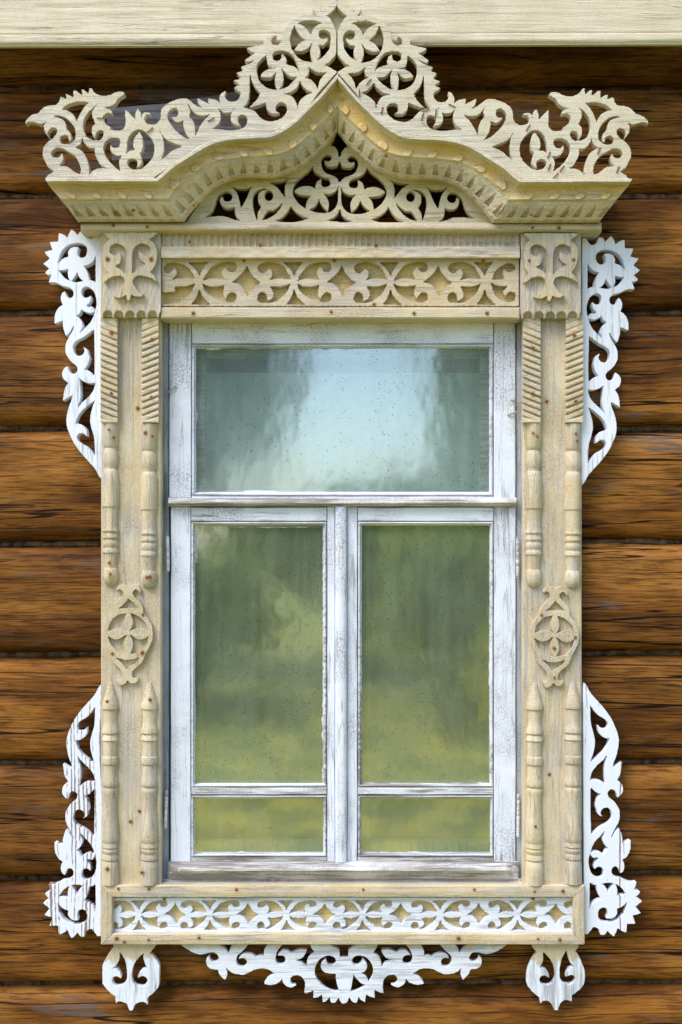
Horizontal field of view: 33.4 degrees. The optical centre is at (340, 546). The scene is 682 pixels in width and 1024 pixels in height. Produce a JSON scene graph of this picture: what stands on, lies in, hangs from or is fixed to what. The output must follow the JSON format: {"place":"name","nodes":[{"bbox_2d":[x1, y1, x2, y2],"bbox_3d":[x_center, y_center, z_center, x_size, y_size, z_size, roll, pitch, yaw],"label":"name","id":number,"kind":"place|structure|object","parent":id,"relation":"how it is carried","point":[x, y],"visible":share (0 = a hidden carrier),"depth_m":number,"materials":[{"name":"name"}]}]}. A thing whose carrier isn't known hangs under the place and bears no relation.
{"place":"outdoors","nodes":[
{"label":"outdoors","id":0,"kind":"place"},
{"label":"ground","id":1,"kind":"structure","parent":0,"visible":0},
{"bbox_2d":[0,46,681,1023],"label":"log wall","id":2,"kind":"structure","parent":1,"relation":"on","point":[50,580],"depth_m":3.21,"materials":[{"name":"brown wood"}]},
{"bbox_2d":[26,0,647,1010],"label":"window surround","id":3,"kind":"object","parent":2,"relation":"attached to","point":[514,246],"visible":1,"depth_m":3.15,"materials":[{"name":"beige paint"}]},
{"bbox_2d":[0,0,681,47],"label":"eaves beam","id":4,"kind":"structure","parent":2,"relation":"attached to","point":[227,23],"depth_m":3.04,"materials":[{"name":"paint"}]},
{"bbox_2d":[163,322,521,880],"bbox_3d":[0.004,0.155,3.260,1.024,1.613,0.202,0,0,0],"label":"window","id":5,"kind":"structure","parent":2,"relation":"attached to","point":[244,663],"depth_m":3.21,"materials":[{"name":"white paint"}]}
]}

